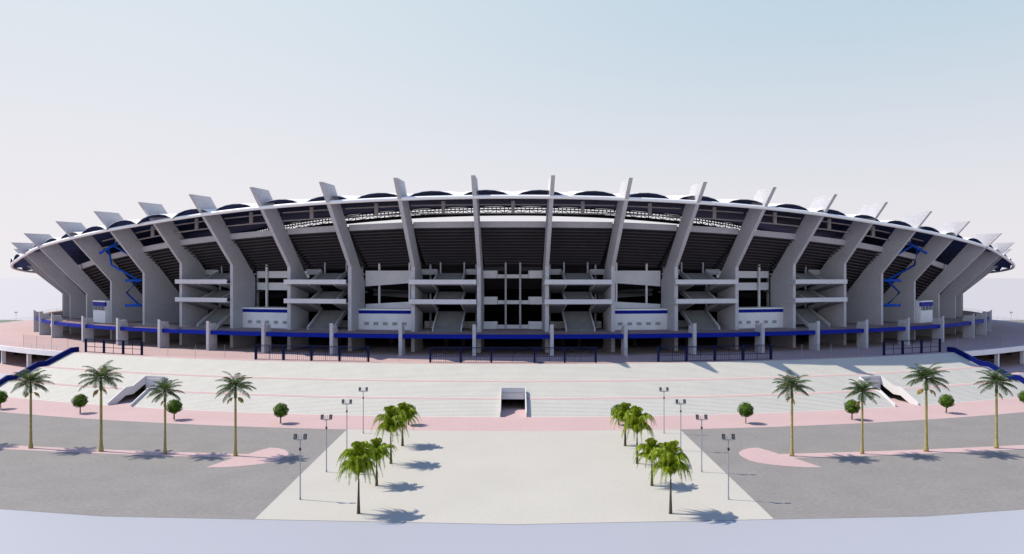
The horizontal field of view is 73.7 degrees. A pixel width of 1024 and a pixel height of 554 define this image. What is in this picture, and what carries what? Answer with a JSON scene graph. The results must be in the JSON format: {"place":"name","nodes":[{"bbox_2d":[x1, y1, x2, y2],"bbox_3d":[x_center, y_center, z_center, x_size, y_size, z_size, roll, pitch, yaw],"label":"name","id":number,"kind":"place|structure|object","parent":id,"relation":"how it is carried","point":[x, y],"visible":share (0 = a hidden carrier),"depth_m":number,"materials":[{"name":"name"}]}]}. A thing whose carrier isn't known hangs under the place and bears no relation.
{"place":"outdoors","nodes":[
{"label":"outdoors","id":0,"kind":"place"},
{"bbox_2d":[0,320,22,322],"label":"field","id":1,"kind":"structure","parent":0,"point":[2,321],"depth_m":329.66,"materials":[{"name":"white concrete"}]},
{"bbox_2d":[0,350,48,373],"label":"side street paving","id":2,"kind":"structure","parent":0,"point":[16,363],"depth_m":153.30,"materials":[{"name":"concrete"}]},
{"bbox_2d":[0,412,1023,524],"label":"road","id":3,"kind":"structure","parent":0,"point":[900,485],"depth_m":74.47,"materials":[{"name":"grey asphalt"}]},
{"bbox_2d":[0,445,245,457],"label":"median strip","id":4,"kind":"object","parent":3,"relation":"on","point":[128,452],"visible":0.95,"depth_m":81.65,"materials":[{"name":"concrete"}]},
{"bbox_2d":[10,368,53,448],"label":"royal palm","id":5,"kind":"object","parent":4,"relation":"on","point":[27,380],"visible":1,"depth_m":83.62,"materials":[{"name":"green plant"}]},
{"bbox_2d":[78,360,123,451],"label":"royal palm","id":6,"kind":"object","parent":4,"relation":"on","point":[101,375],"visible":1,"depth_m":82.05,"materials":[{"name":"green plant"}]},
{"bbox_2d":[146,377,184,453],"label":"royal palm","id":7,"kind":"object","parent":4,"relation":"on","point":[164,388],"visible":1,"depth_m":80.95,"materials":[{"name":"green plant"}]},
{"bbox_2d":[215,371,256,455],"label":"royal palm","id":8,"kind":"object","parent":4,"relation":"on","point":[240,385],"visible":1,"depth_m":79.97,"materials":[{"name":"green plant"}]},
{"bbox_2d":[208,448,288,466],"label":"median head paving","id":9,"kind":"structure","parent":3,"relation":"on","point":[267,455],"depth_m":78.93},
{"bbox_2d":[739,448,819,466],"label":"median head paving","id":10,"kind":"structure","parent":3,"relation":"on","point":[760,455],"depth_m":78.93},
{"bbox_2d":[781,445,1023,457],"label":"median strip","id":11,"kind":"object","parent":3,"relation":"on","point":[899,452],"visible":0.95,"depth_m":81.65,"materials":[{"name":"concrete"}]},
{"bbox_2d":[772,369,814,455],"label":"royal palm","id":12,"kind":"object","parent":11,"relation":"on","point":[788,383],"visible":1,"depth_m":79.98,"materials":[{"name":"green plant"}]},
{"bbox_2d":[842,378,879,453],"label":"royal palm","id":13,"kind":"object","parent":11,"relation":"on","point":[862,386],"visible":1,"depth_m":80.96,"materials":[{"name":"green plant"}]},
{"bbox_2d":[903,362,949,451],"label":"royal palm","id":14,"kind":"object","parent":11,"relation":"on","point":[925,373],"visible":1,"depth_m":82.05,"materials":[{"name":"green plant"}]},
{"bbox_2d":[973,368,1019,448],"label":"royal palm","id":15,"kind":"object","parent":11,"relation":"on","point":[995,379],"visible":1,"depth_m":83.60,"materials":[{"name":"green plant"}]},
{"bbox_2d":[0,509,1023,553],"bbox_3d":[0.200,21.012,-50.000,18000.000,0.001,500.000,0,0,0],"label":"foreground paving","id":16,"kind":"structure","parent":0,"point":[35,532],"depth_m":55.28,"materials":[{"name":"grey concrete"}]},
{"bbox_2d":[0,320,1023,363],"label":"plaza paving","id":17,"kind":"structure","parent":0,"point":[1011,333],"depth_m":141.24,"materials":[{"name":"pink concrete"}]},
{"bbox_2d":[2,317,66,349],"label":"guard rail","id":18,"kind":"object","parent":17,"relation":"on","point":[28,343],"visible":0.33,"depth_m":143.25,"materials":[{"name":"grey metal"}]},
{"bbox_2d":[85,338,142,354],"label":"security gate","id":19,"kind":"structure","parent":17,"relation":"on","point":[123,348],"depth_m":132.71,"materials":[{"name":"metal"}]},
{"bbox_2d":[254,345,368,361],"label":"security gate","id":20,"kind":"structure","parent":17,"relation":"on","point":[269,353],"depth_m":121.86,"materials":[{"name":"metal"}]},
{"bbox_2d":[10,175,1014,355],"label":"stadium","id":21,"kind":"object","parent":17,"relation":"on","point":[207,271],"visible":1,"depth_m":146.32,"materials":[{"name":"concrete"}]},
{"bbox_2d":[429,347,596,362],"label":"security gate","id":22,"kind":"structure","parent":17,"relation":"on","point":[516,356],"depth_m":119.17,"materials":[{"name":"metal"}]},
{"bbox_2d":[657,345,771,361],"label":"security gate","id":23,"kind":"structure","parent":17,"relation":"on","point":[720,354],"depth_m":121.86,"materials":[{"name":"metal"}]},
{"bbox_2d":[883,338,940,354],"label":"security gate","id":24,"kind":"structure","parent":17,"relation":"on","point":[921,347],"depth_m":133.78,"materials":[{"name":"metal"}]},
{"bbox_2d":[957,335,1001,347],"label":"fence","id":25,"kind":"object","parent":17,"relation":"on","point":[988,341],"visible":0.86,"depth_m":143.68,"materials":[{"name":"grey metal"}]},
{"bbox_2d":[959,317,1023,349],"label":"guard rail","id":26,"kind":"object","parent":17,"relation":"on","point":[997,343],"visible":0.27,"depth_m":143.18,"materials":[{"name":"grey metal"}]},
{"bbox_2d":[0,384,1023,430],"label":"pavement","id":27,"kind":"structure","parent":0,"point":[513,417],"depth_m":102.02,"materials":[{"name":"concrete"}]},
{"bbox_2d":[0,390,7,408],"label":"clipped tree","id":28,"kind":"object","parent":27,"relation":"on","point":[3,397],"visible":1,"depth_m":108.45,"materials":[{"name":"green plant"}]},
{"bbox_2d":[0,319,62,366],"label":"plaza viaduct","id":29,"kind":"object","parent":27,"relation":"on","point":[31,354],"visible":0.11,"depth_m":144.63,"materials":[{"name":"paint"}]},
{"bbox_2d":[71,393,88,412],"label":"clipped tree","id":30,"kind":"object","parent":27,"relation":"on","point":[77,400],"visible":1,"depth_m":104.75,"materials":[{"name":"green plant"}]},
{"bbox_2d":[166,398,182,419],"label":"clipped tree","id":31,"kind":"object","parent":27,"relation":"on","point":[174,407],"visible":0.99,"depth_m":99.98,"materials":[{"name":"green plant"}]},
{"bbox_2d":[273,403,288,422],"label":"clipped tree","id":32,"kind":"object","parent":27,"relation":"on","point":[282,410],"visible":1,"depth_m":97.38,"materials":[{"name":"green plant"}]},
{"bbox_2d":[407,404,415,424],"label":"clipped tree","id":33,"kind":"object","parent":27,"relation":"on","point":[412,406],"visible":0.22,"depth_m":96.56,"materials":[{"name":"green plant"}]},
{"bbox_2d":[0,352,1023,416],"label":"grand steps","id":34,"kind":"structure","parent":27,"relation":"on","point":[535,408],"depth_m":113.98,"materials":[{"name":"concrete"}]},
{"bbox_2d":[0,347,78,384],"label":"parapet wall","id":35,"kind":"structure","parent":34,"relation":"on","point":[31,367],"depth_m":130.75,"materials":[{"name":"blue paint"}]},
{"bbox_2d":[107,375,166,406],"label":"underpass entrance","id":36,"kind":"object","parent":34,"relation":"in","point":[128,390],"visible":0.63,"depth_m":116.13,"materials":[{"name":"concrete"}]},
{"bbox_2d":[9,366,1009,399],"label":"step landing paving","id":37,"kind":"structure","parent":34,"relation":"on","point":[513,381],"depth_m":112.79,"materials":[{"name":"concrete"}]},
{"bbox_2d":[859,375,918,406],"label":"underpass entrance","id":38,"kind":"object","parent":34,"relation":"in","point":[897,390],"visible":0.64,"depth_m":116.20,"materials":[{"name":"concrete"}]},
{"bbox_2d":[947,347,1023,383],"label":"parapet wall","id":39,"kind":"structure","parent":34,"relation":"on","point":[994,367],"depth_m":131.10,"materials":[{"name":"blue paint"}]},
{"bbox_2d":[500,387,526,416],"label":"underpass entrance","id":40,"kind":"object","parent":27,"relation":"on","point":[512,395],"visible":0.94,"depth_m":108.62,"materials":[{"name":"concrete"}]},
{"bbox_2d":[611,404,620,424],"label":"clipped tree","id":41,"kind":"object","parent":27,"relation":"on","point":[617,405],"visible":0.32,"depth_m":96.76,"materials":[{"name":"green plant"}]},
{"bbox_2d":[737,402,753,422],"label":"clipped tree","id":42,"kind":"object","parent":27,"relation":"on","point":[744,410],"visible":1,"depth_m":97.28,"materials":[{"name":"green plant"}]},
{"bbox_2d":[844,399,860,419],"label":"clipped tree","id":43,"kind":"object","parent":27,"relation":"on","point":[851,408],"visible":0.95,"depth_m":99.92,"materials":[{"name":"green plant"}]},
{"bbox_2d":[938,394,954,412],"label":"clipped tree","id":44,"kind":"object","parent":27,"relation":"on","point":[947,400],"visible":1,"depth_m":104.75,"materials":[{"name":"green plant"}]},
{"bbox_2d":[964,320,1023,366],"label":"plaza viaduct","id":45,"kind":"object","parent":27,"relation":"on","point":[994,353],"visible":0.14,"depth_m":144.45,"materials":[{"name":"paint"}]},
{"bbox_2d":[1018,390,1023,402],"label":"clipped tree","id":46,"kind":"object","parent":27,"relation":"on","point":[1021,396],"visible":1,"depth_m":108.61,"materials":[{"name":"green plant"}]},
{"bbox_2d":[0,278,1023,319],"bbox_3d":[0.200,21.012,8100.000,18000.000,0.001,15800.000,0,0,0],"label":"ground","id":47,"kind":"structure","parent":0,"point":[25,298],"depth_m":667.19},
{"bbox_2d":[0,0,1023,277],"label":"sky","id":48,"kind":"structure","parent":0,"point":[113,106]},
{"bbox_2d":[255,429,772,523],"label":"forecourt paving","id":49,"kind":"structure","parent":0,"point":[514,477],"depth_m":69.06,"materials":[{"name":"concrete"}]},
{"bbox_2d":[293,434,306,499],"bbox_3d":[-19.980,17.912,64.394,1.200,6.160,0.332,0,0,0],"label":"lamp post","id":50,"kind":"object","parent":49,"relation":"on","point":[301,439],"visible":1,"depth_m":64.36,"materials":[{"name":"grey metal"}]},
{"bbox_2d":[320,414,331,471],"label":"lamp post","id":51,"kind":"object","parent":49,"relation":"on","point":[327,419],"visible":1,"depth_m":73.45,"materials":[{"name":"grey metal"}]},
{"bbox_2d":[342,399,351,448],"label":"lamp post","id":52,"kind":"object","parent":49,"relation":"on","point":[350,400],"visible":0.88,"depth_m":82.56,"materials":[{"name":"grey metal"}]},
{"bbox_2d":[336,441,382,513],"bbox_3d":[-13.654,17.735,60.684,3.994,6.509,4.181,0,0,-32],"label":"drooping palm","id":53,"kind":"object","parent":49,"relation":"on","point":[359,456],"visible":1,"depth_m":60.16,"materials":[{"name":"green plant"}]},
{"bbox_2d":[359,387,367,432],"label":"lamp post","id":54,"kind":"object","parent":49,"relation":"on","point":[366,389],"visible":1,"depth_m":91.67,"materials":[{"name":"grey metal"}]},
{"bbox_2d":[364,437,397,485],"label":"drooping palm","id":55,"kind":"object","parent":49,"relation":"on","point":[382,449],"visible":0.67,"depth_m":68.47,"materials":[{"name":"green plant"}]},
{"bbox_2d":[370,405,408,463],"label":"drooping palm","id":56,"kind":"object","parent":49,"relation":"on","point":[391,416],"visible":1,"depth_m":76.39,"materials":[{"name":"green plant"}]},
{"bbox_2d":[385,402,420,445],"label":"drooping palm","id":57,"kind":"object","parent":49,"relation":"on","point":[403,409],"visible":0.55,"depth_m":84.58,"materials":[{"name":"green plant"}]},
{"bbox_2d":[610,402,631,445],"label":"drooping palm","id":58,"kind":"object","parent":49,"relation":"on","point":[624,409],"visible":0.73,"depth_m":84.58,"materials":[{"name":"green plant"}]},
{"bbox_2d":[620,405,656,463],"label":"drooping palm","id":59,"kind":"object","parent":49,"relation":"on","point":[636,420],"visible":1,"depth_m":76.28,"materials":[{"name":"green plant"}]},
{"bbox_2d":[632,437,662,485],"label":"drooping palm","id":60,"kind":"object","parent":49,"relation":"on","point":[651,444],"visible":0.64,"depth_m":68.45,"materials":[{"name":"green plant"}]},
{"bbox_2d":[659,387,668,432],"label":"lamp post","id":61,"kind":"object","parent":49,"relation":"on","point":[660,389],"visible":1,"depth_m":91.65,"materials":[{"name":"grey metal"}]},
{"bbox_2d":[645,440,692,513],"bbox_3d":[14.009,17.735,60.656,4.181,6.509,3.994,0,0,29],"label":"drooping palm","id":62,"kind":"object","parent":49,"relation":"on","point":[670,462],"visible":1,"depth_m":60.18,"materials":[{"name":"green plant"}]},
{"bbox_2d":[675,399,685,448],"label":"lamp post","id":63,"kind":"object","parent":49,"relation":"on","point":[684,400],"visible":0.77,"depth_m":82.57,"materials":[{"name":"grey metal"}]},
{"bbox_2d":[696,414,707,471],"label":"lamp post","id":64,"kind":"object","parent":49,"relation":"on","point":[700,419],"visible":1,"depth_m":73.46,"materials":[{"name":"grey metal"}]},
{"bbox_2d":[722,434,734,499],"bbox_3d":[20.420,17.912,64.394,1.200,6.160,0.332,0,0,0],"label":"lamp post","id":65,"kind":"object","parent":49,"relation":"on","point":[732,437],"visible":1,"depth_m":64.35,"materials":[{"name":"grey metal"}]},
{"bbox_2d":[977,351,1023,373],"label":"side street paving","id":66,"kind":"structure","parent":0,"point":[1011,364],"depth_m":155.12,"materials":[{"name":"concrete"}]},
{"bbox_2d":[1003,320,1023,322],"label":"field","id":67,"kind":"structure","parent":0,"point":[1021,321],"depth_m":329.66,"materials":[{"name":"grey concrete"}]}
]}

